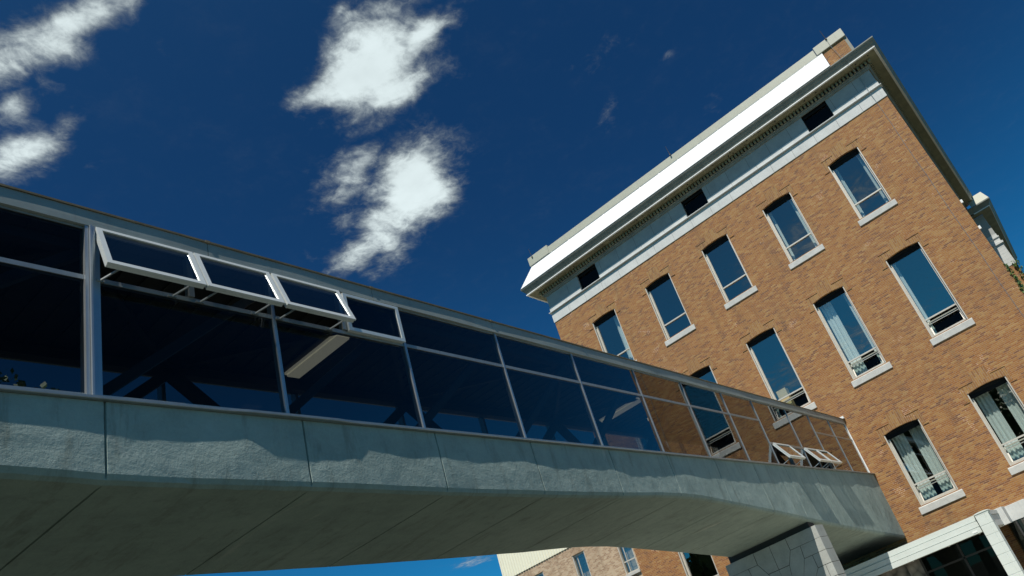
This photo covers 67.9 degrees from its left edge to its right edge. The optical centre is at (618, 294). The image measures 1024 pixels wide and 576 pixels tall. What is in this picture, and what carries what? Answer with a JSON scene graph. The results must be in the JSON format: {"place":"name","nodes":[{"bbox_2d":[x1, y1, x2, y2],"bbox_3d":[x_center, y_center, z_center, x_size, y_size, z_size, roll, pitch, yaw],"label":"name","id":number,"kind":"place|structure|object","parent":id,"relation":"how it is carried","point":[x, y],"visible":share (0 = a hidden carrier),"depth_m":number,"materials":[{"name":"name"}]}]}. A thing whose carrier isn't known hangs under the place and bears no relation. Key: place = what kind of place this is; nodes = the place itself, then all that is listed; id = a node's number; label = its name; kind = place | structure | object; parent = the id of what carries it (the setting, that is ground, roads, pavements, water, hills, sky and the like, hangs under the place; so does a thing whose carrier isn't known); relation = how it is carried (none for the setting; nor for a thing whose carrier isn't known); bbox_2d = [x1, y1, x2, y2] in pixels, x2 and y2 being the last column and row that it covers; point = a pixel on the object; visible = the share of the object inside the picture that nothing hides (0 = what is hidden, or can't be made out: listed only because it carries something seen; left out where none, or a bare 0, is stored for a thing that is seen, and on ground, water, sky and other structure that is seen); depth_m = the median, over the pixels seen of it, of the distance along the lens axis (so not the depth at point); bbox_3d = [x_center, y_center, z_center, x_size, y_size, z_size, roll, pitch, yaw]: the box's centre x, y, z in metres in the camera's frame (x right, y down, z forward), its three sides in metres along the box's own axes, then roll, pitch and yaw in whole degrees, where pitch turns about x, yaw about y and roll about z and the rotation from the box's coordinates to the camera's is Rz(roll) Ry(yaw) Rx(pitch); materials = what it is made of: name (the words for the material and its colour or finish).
{"place":"outdoors","nodes":[
{"label":"outdoors","id":0,"kind":"place"},
{"bbox_2d":[0,0,1023,575],"label":"sky","id":1,"kind":"structure","parent":0,"point":[420,150],"materials":[{"name":"blue"}]},
{"bbox_2d":[497,546,642,575],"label":"tan building","id":2,"kind":"structure","parent":0,"point":[597,561],"depth_m":42.13,"materials":[{"name":"brick"}]},
{"bbox_2d":[572,550,590,575],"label":"window","id":3,"kind":"structure","parent":2,"relation":"in","point":[573,557],"depth_m":41.88,"materials":[{"name":"paint"}]},
{"bbox_2d":[617,547,640,575],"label":"window","id":4,"kind":"structure","parent":2,"relation":"in","point":[633,572],"depth_m":40.15,"materials":[{"name":"paint"}]},
{"label":"ground","id":5,"kind":"structure","parent":0,"visible":0},
{"bbox_2d":[520,28,1023,575],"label":"brick building","id":6,"kind":"structure","parent":5,"relation":"on","point":[680,260],"depth_m":35.57,"materials":[{"name":"brick"}]},
{"bbox_2d":[577,264,599,289],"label":"attic window","id":7,"kind":"structure","parent":6,"relation":"in","point":[590,275],"depth_m":42.21,"materials":[{"name":"black glass"}]},
{"bbox_2d":[587,301,636,360],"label":"window","id":8,"kind":"structure","parent":6,"relation":"in","point":[600,309],"depth_m":40.91,"materials":[{"name":"paint"}]},
{"bbox_2d":[613,315,633,359],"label":"curtain","id":9,"kind":"object","parent":6,"relation":"hanging from","point":[622,336],"visible":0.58,"depth_m":40.41,"materials":[{"name":"white fabric"}]},
{"bbox_2d":[639,265,695,346],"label":"window","id":10,"kind":"structure","parent":6,"relation":"in","point":[654,273],"depth_m":39.28,"materials":[{"name":"paint"}]},
{"bbox_2d":[681,188,707,215],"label":"attic window","id":11,"kind":"structure","parent":6,"relation":"in","point":[698,199],"depth_m":39.36,"materials":[{"name":"black glass"}]},
{"bbox_2d":[678,552,718,575],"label":"window","id":12,"kind":"structure","parent":6,"relation":"in","point":[681,555],"depth_m":35.16,"materials":[{"name":"paint"}]},
{"bbox_2d":[681,356,717,383],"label":"window","id":13,"kind":"structure","parent":6,"relation":"in","point":[693,365],"depth_m":36.97,"materials":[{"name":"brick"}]},
{"bbox_2d":[695,226,757,309],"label":"window","id":14,"kind":"structure","parent":6,"relation":"in","point":[711,235],"depth_m":37.85,"materials":[{"name":"paint"}]},
{"bbox_2d":[739,318,816,409],"bbox_3d":[7.346,3.452,34.870,2.180,5.015,0.522,-34,-29,22],"label":"window","id":15,"kind":"structure","parent":6,"relation":"in","point":[755,328],"depth_m":35.41,"materials":[{"name":"paint"}]},
{"bbox_2d":[769,213,795,259],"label":"curtain","id":16,"kind":"object","parent":6,"relation":"hanging from","point":[782,236],"visible":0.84,"depth_m":36.55,"materials":[{"name":"white fabric"}]},
{"bbox_2d":[776,387,795,404],"bbox_3d":[7.781,4.948,34.716,0.480,1.160,0.390,-34,-29,22],"label":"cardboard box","id":17,"kind":"object","parent":6,"relation":"in","point":[783,392],"visible":0.5,"depth_m":34.69,"materials":[{"name":"beige cardboard"}]},
{"bbox_2d":[755,183,824,269],"bbox_3d":[8.164,-3.375,36.056,2.180,4.265,0.330,-34,-29,22],"label":"window","id":18,"kind":"structure","parent":6,"relation":"in","point":[772,194],"depth_m":36.42,"materials":[{"name":"paint"}]},
{"bbox_2d":[789,199,817,246],"bbox_3d":[8.899,-3.424,36.046,0.182,3.000,0.041,-38,-31,29],"label":"curtain","id":19,"kind":"object","parent":6,"relation":"hanging from","point":[803,222],"visible":0.81,"depth_m":36.09,"materials":[{"name":"white fabric"}]},
{"bbox_2d":[801,101,833,131],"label":"attic window","id":20,"kind":"structure","parent":6,"relation":"in","point":[821,113],"depth_m":36.53,"materials":[{"name":"black glass"}]},
{"bbox_2d":[809,454,830,468],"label":"window","id":21,"kind":"structure","parent":6,"relation":"in","point":[815,462],"depth_m":32.72,"materials":[{"name":"glass"}]},
{"bbox_2d":[820,301,867,375],"bbox_3d":[10.130,1.994,33.788,0.520,3.750,0.062,-34,-29,22],"label":"curtain","id":22,"kind":"object","parent":6,"relation":"hanging from","point":[840,332],"visible":0.82,"depth_m":33.82,"materials":[{"name":"white fabric"}]},
{"bbox_2d":[805,277,892,387],"bbox_3d":[10.181,1.541,33.456,2.180,5.015,0.522,-34,-29,22],"label":"window","id":23,"kind":"structure","parent":6,"relation":"in","point":[823,287],"depth_m":33.65,"materials":[{"name":"paint"}]},
{"bbox_2d":[834,169,865,216],"bbox_3d":[10.815,-4.717,35.089,0.143,3.000,0.042,-28,-28,12],"label":"curtain","id":24,"kind":"object","parent":6,"relation":"hanging from","point":[849,192],"visible":0.85,"depth_m":35.11,"materials":[{"name":"white fabric"}]},
{"bbox_2d":[821,138,897,225],"bbox_3d":[10.999,-5.286,34.642,2.180,4.265,0.330,-34,-29,22],"label":"window","id":25,"kind":"structure","parent":6,"relation":"in","point":[839,149],"depth_m":34.99,"materials":[{"name":"paint"}]},
{"bbox_2d":[843,293,882,362],"bbox_3d":[10.866,1.466,33.361,0.160,3.750,0.032,-34,-29,22],"label":"curtain","id":26,"kind":"object","parent":6,"relation":"hanging from","point":[859,322],"visible":0.74,"depth_m":33.42,"materials":[{"name":"white fabric"}]},
{"bbox_2d":[856,154,888,202],"bbox_3d":[11.734,-5.334,34.634,0.176,3.000,0.042,-28,-28,12],"label":"curtain","id":27,"kind":"object","parent":6,"relation":"hanging from","point":[872,178],"visible":0.74,"depth_m":34.67,"materials":[{"name":"white fabric"}]},
{"bbox_2d":[892,433,936,500],"bbox_3d":[12.223,7.117,31.047,0.530,2.860,0.062,-34,-29,22],"label":"curtain","id":28,"kind":"object","parent":6,"relation":"hanging from","point":[910,459],"visible":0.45,"depth_m":31.07,"materials":[{"name":"white fabric"}]},
{"bbox_2d":[892,263,936,333],"bbox_3d":[12.776,0.184,32.420,0.130,3.750,0.020,-27,-27,10],"label":"curtain","id":29,"kind":"object","parent":6,"relation":"hanging from","point":[911,293],"visible":0.79,"depth_m":32.49,"materials":[{"name":"white fabric"}]},
{"bbox_2d":[875,408,965,514],"bbox_3d":[12.231,6.652,30.661,2.180,4.125,0.522,-34,-29,22],"label":"window","id":30,"kind":"structure","parent":6,"relation":"in","point":[895,418],"depth_m":30.76,"materials":[{"name":"paint"}]},
{"bbox_2d":[877,232,975,345],"bbox_3d":[13.016,-0.370,32.041,2.180,5.015,0.522,-34,-29,22],"label":"window","id":31,"kind":"structure","parent":6,"relation":"in","point":[897,243],"depth_m":32.19,"materials":[{"name":"paint"}]},
{"bbox_2d":[909,425,953,492],"bbox_3d":[12.824,6.712,30.747,0.540,2.860,0.062,-34,-29,22],"label":"curtain","id":32,"kind":"object","parent":6,"relation":"hanging from","point":[928,453],"visible":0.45,"depth_m":30.79,"materials":[{"name":"white fabric"}]},
{"bbox_2d":[957,365,1023,474],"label":"window","id":33,"kind":"structure","parent":6,"relation":"in","point":[979,376],"depth_m":29.61,"materials":[{"name":"paint"}]},
{"bbox_2d":[975,392,1023,460],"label":"curtain","id":34,"kind":"object","parent":6,"relation":"hanging from","point":[995,418],"visible":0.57,"depth_m":29.66,"materials":[{"name":"white fabric"}]},
{"bbox_2d":[996,383,1023,431],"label":"curtain","id":35,"kind":"object","parent":6,"relation":"hanging from","point":[1015,408],"visible":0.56,"depth_m":29.57,"materials":[{"name":"white fabric"}]},
{"bbox_2d":[1003,263,1023,292],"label":"ivy","id":36,"kind":"object","parent":6,"relation":"attached to","point":[1019,282],"visible":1,"depth_m":30.00,"materials":[{"name":"green plant"}]},
{"bbox_2d":[967,192,1023,288],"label":"wing","id":37,"kind":"structure","parent":5,"relation":"on","point":[981,210],"depth_m":52.71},
{"bbox_2d":[1011,259,1023,277],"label":"ivy","id":38,"kind":"object","parent":37,"relation":"attached to","point":[1021,266],"visible":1,"depth_m":50.96,"materials":[{"name":"green plant"}]},
{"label":"pavement","id":39,"kind":"structure","parent":0,"visible":0},
{"bbox_2d":[725,522,845,575],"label":"bridge pier","id":40,"kind":"structure","parent":39,"relation":"on","point":[806,549],"depth_m":22.53,"materials":[{"name":"grey stone"}]},
{"bbox_2d":[0,183,904,575],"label":"footbridge","id":41,"kind":"object","parent":40,"relation":"on","point":[172,403],"visible":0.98,"depth_m":10.53,"materials":[{"name":"paint"}]},
{"bbox_2d":[95,227,206,297],"bbox_3d":[-5.692,-0.409,9.126,0.318,0.763,1.140,-34,-29,22],"label":"awning window","id":42,"kind":"structure","parent":41,"relation":"in","point":[119,251],"depth_m":9.08,"materials":[{"name":"white metal"}]},
{"bbox_2d":[193,253,284,315],"bbox_3d":[-5.078,-0.164,10.024,0.318,0.763,1.070,-34,-29,22],"label":"awning window","id":43,"kind":"structure","parent":41,"relation":"in","point":[220,276],"depth_m":9.99,"materials":[{"name":"white metal"}]},
{"bbox_2d":[270,273,355,330],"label":"awning window","id":44,"kind":"structure","parent":41,"relation":"in","point":[298,295],"depth_m":10.90,"materials":[{"name":"white metal"}]},
{"bbox_2d":[341,293,405,342],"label":"awning window","id":45,"kind":"structure","parent":41,"relation":"in","point":[374,319],"depth_m":11.92,"materials":[{"name":"white metal"}]},
{"bbox_2d":[772,443,805,464],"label":"awning window","id":46,"kind":"structure","parent":41,"relation":"in","point":[787,450],"depth_m":23.87,"materials":[{"name":"white metal"}]},
{"bbox_2d":[804,448,831,467],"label":"awning window","id":47,"kind":"structure","parent":41,"relation":"in","point":[816,454],"depth_m":26.05,"materials":[{"name":"white metal"}]},
{"bbox_2d":[816,449,841,467],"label":"awning window","id":48,"kind":"structure","parent":41,"relation":"in","point":[834,460],"depth_m":27.15,"materials":[{"name":"white metal"}]},
{"bbox_2d":[844,506,1023,575],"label":"portico","id":49,"kind":"structure","parent":39,"relation":"on","point":[976,544],"depth_m":27.38,"materials":[{"name":"stone"}]}
]}

